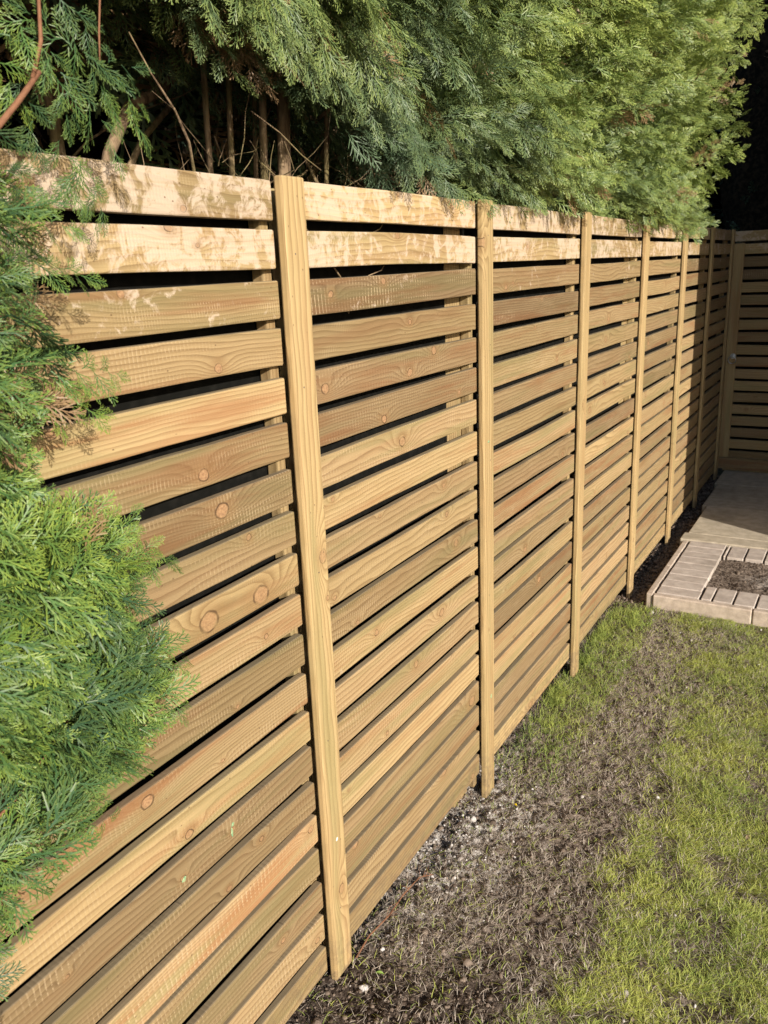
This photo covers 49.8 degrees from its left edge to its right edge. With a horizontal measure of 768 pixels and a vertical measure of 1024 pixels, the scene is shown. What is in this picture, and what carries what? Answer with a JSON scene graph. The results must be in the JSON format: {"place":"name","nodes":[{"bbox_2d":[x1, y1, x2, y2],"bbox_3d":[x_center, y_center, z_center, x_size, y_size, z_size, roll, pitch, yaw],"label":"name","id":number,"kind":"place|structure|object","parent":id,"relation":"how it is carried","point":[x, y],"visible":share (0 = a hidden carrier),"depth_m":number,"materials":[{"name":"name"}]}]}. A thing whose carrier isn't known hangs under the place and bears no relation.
{"place":"outdoors","nodes":[
{"label":"outdoors","id":0,"kind":"place"},
{"bbox_2d":[285,403,767,1023],"bbox_3d":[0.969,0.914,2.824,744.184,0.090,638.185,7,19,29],"label":"ground","id":1,"kind":"structure","parent":0,"point":[341,995],"depth_m":2.40,"materials":[{"name":"soil"}]},
{"bbox_2d":[0,0,200,1001],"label":"young conifer","id":2,"kind":"object","parent":1,"relation":"on","point":[76,661],"visible":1,"depth_m":1.02,"materials":[{"name":"green plant"}]},
{"bbox_2d":[101,33,209,163],"bbox_3d":[-1.088,-0.743,0.875,1.854,4.599,3.066,7,19,29],"label":"conifer tree","id":3,"kind":"object","parent":1,"relation":"on","point":[147,97],"visible":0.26,"depth_m":1.69,"materials":[{"name":"brown plant"}]},
{"bbox_2d":[0,0,437,313],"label":"conifer tree","id":4,"kind":"object","parent":1,"relation":"on","point":[247,14],"visible":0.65,"depth_m":1.62,"materials":[{"name":"green plant"}]},
{"bbox_2d":[0,0,508,192],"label":"evergreen thicket","id":5,"kind":"object","parent":1,"relation":"on","point":[96,148],"depth_m":2.85,"materials":[{"name":"green plant"}]},
{"bbox_2d":[10,0,590,217],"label":"conifer tree","id":6,"kind":"object","parent":1,"relation":"on","point":[415,146],"visible":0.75,"depth_m":2.01,"materials":[{"name":"green plant"}]},
{"bbox_2d":[311,1017,321,1023],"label":"clod","id":7,"kind":"object","parent":1,"relation":"on","point":[316,1020],"visible":1,"depth_m":1.92,"materials":[{"name":"soil"}]},
{"bbox_2d":[358,984,367,991],"bbox_3d":[-0.051,1.165,2.024,0.025,0.018,0.018,7,19,29],"label":"stone","id":8,"kind":"object","parent":1,"relation":"on","point":[363,987],"visible":1,"depth_m":2.02,"materials":[{"name":"white stone"}]},
{"bbox_2d":[0,148,735,1023],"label":"slatted fence","id":9,"kind":"object","parent":1,"relation":"on","point":[414,514],"visible":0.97,"depth_m":1.84,"materials":[{"name":"wood"}]},
{"bbox_2d":[718,230,767,472],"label":"timber gate","id":10,"kind":"structure","parent":9,"relation":"attached to","point":[743,445],"depth_m":6.31,"materials":[{"name":"wood"}]},
{"bbox_2d":[356,866,432,957],"bbox_3d":[0.031,1.068,2.230,0.050,0.055,0.346,9,20,33],"label":"dead twig","id":11,"kind":"object","parent":1,"relation":"on","point":[418,878],"visible":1,"depth_m":2.23,"materials":[{"name":"brown wood"}]},
{"bbox_2d":[355,748,543,953],"bbox_3d":[0.272,1.017,2.592,0.334,0.068,1.116,7,19,29],"label":"grit","id":12,"kind":"object","parent":1,"relation":"on","point":[448,861],"visible":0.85,"depth_m":2.54,"materials":[{"name":"grey gravel"}]},
{"bbox_2d":[470,815,475,821],"bbox_3d":[0.290,0.999,2.692,0.024,0.021,0.026,7,19,29],"label":"stone","id":13,"kind":"object","parent":1,"relation":"on","point":[472,818],"visible":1,"depth_m":2.68,"materials":[{"name":"white stone"}]},
{"bbox_2d":[347,0,680,222],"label":"conifer tree","id":14,"kind":"object","parent":1,"relation":"on","point":[571,187],"visible":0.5,"depth_m":2.74,"materials":[{"name":"green plant"}]},
{"bbox_2d":[288,600,767,1023],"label":"grass","id":15,"kind":"structure","parent":1,"relation":"on","point":[723,901],"depth_m":2.52,"materials":[{"name":"green plant"}]},
{"bbox_2d":[289,601,767,1023],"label":"soil crumbs","id":16,"kind":"object","parent":1,"relation":"on","point":[466,962],"visible":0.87,"depth_m":2.45,"materials":[{"name":"brown soil"}]},
{"bbox_2d":[289,601,767,1023],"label":"dry thatch","id":17,"kind":"object","parent":1,"relation":"on","point":[529,885],"visible":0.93,"depth_m":2.46,"materials":[{"name":"plant"}]},
{"bbox_2d":[344,616,766,1023],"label":"pale grit","id":18,"kind":"object","parent":1,"relation":"on","point":[454,856],"visible":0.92,"depth_m":2.51,"materials":[{"name":"beige gravel"}]},
{"bbox_2d":[497,0,725,236],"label":"conifer tree","id":19,"kind":"object","parent":1,"relation":"on","point":[636,188],"visible":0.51,"depth_m":3.41,"materials":[{"name":"green plant"}]},
{"bbox_2d":[551,0,767,244],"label":"conifer tree","id":20,"kind":"object","parent":1,"relation":"on","point":[694,222],"visible":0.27,"depth_m":4.23,"materials":[{"name":"green plant"}]},
{"bbox_2d":[614,474,719,609],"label":"soil","id":21,"kind":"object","parent":1,"relation":"on","point":[696,510],"visible":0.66,"depth_m":4.98,"materials":[{"name":"soil"}]},
{"bbox_2d":[611,0,734,227],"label":"background conifer","id":22,"kind":"object","parent":1,"relation":"on","point":[711,198],"visible":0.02,"depth_m":8.69,"materials":[{"name":"green plant"}]},
{"bbox_2d":[645,541,767,627],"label":"kerb","id":23,"kind":"structure","parent":1,"relation":"on","point":[739,614],"depth_m":4.11,"materials":[{"name":"concrete"}]},
{"bbox_2d":[657,541,767,612],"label":"brick border","id":24,"kind":"object","parent":23,"relation":"on","point":[692,570],"visible":0.75,"depth_m":4.44,"materials":[{"name":"beige brick"}]},
{"bbox_2d":[704,560,767,598],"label":"soil bed","id":25,"kind":"object","parent":24,"relation":"in","point":[760,585],"visible":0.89,"depth_m":4.44,"materials":[{"name":"brown soil"}]},
{"bbox_2d":[711,1,734,228],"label":"background conifer","id":26,"kind":"object","parent":1,"relation":"on","point":[717,204],"visible":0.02,"depth_m":9.73,"materials":[{"name":"green plant"}]},
{"bbox_2d":[704,0,767,392],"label":"background conifer","id":27,"kind":"object","parent":1,"relation":"on","point":[743,187],"visible":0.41,"depth_m":7.35,"materials":[{"name":"green plant"}]},
{"bbox_2d":[680,470,767,556],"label":"path","id":28,"kind":"structure","parent":0,"point":[734,509],"depth_m":5.44,"materials":[{"name":"concrete"}]}
]}

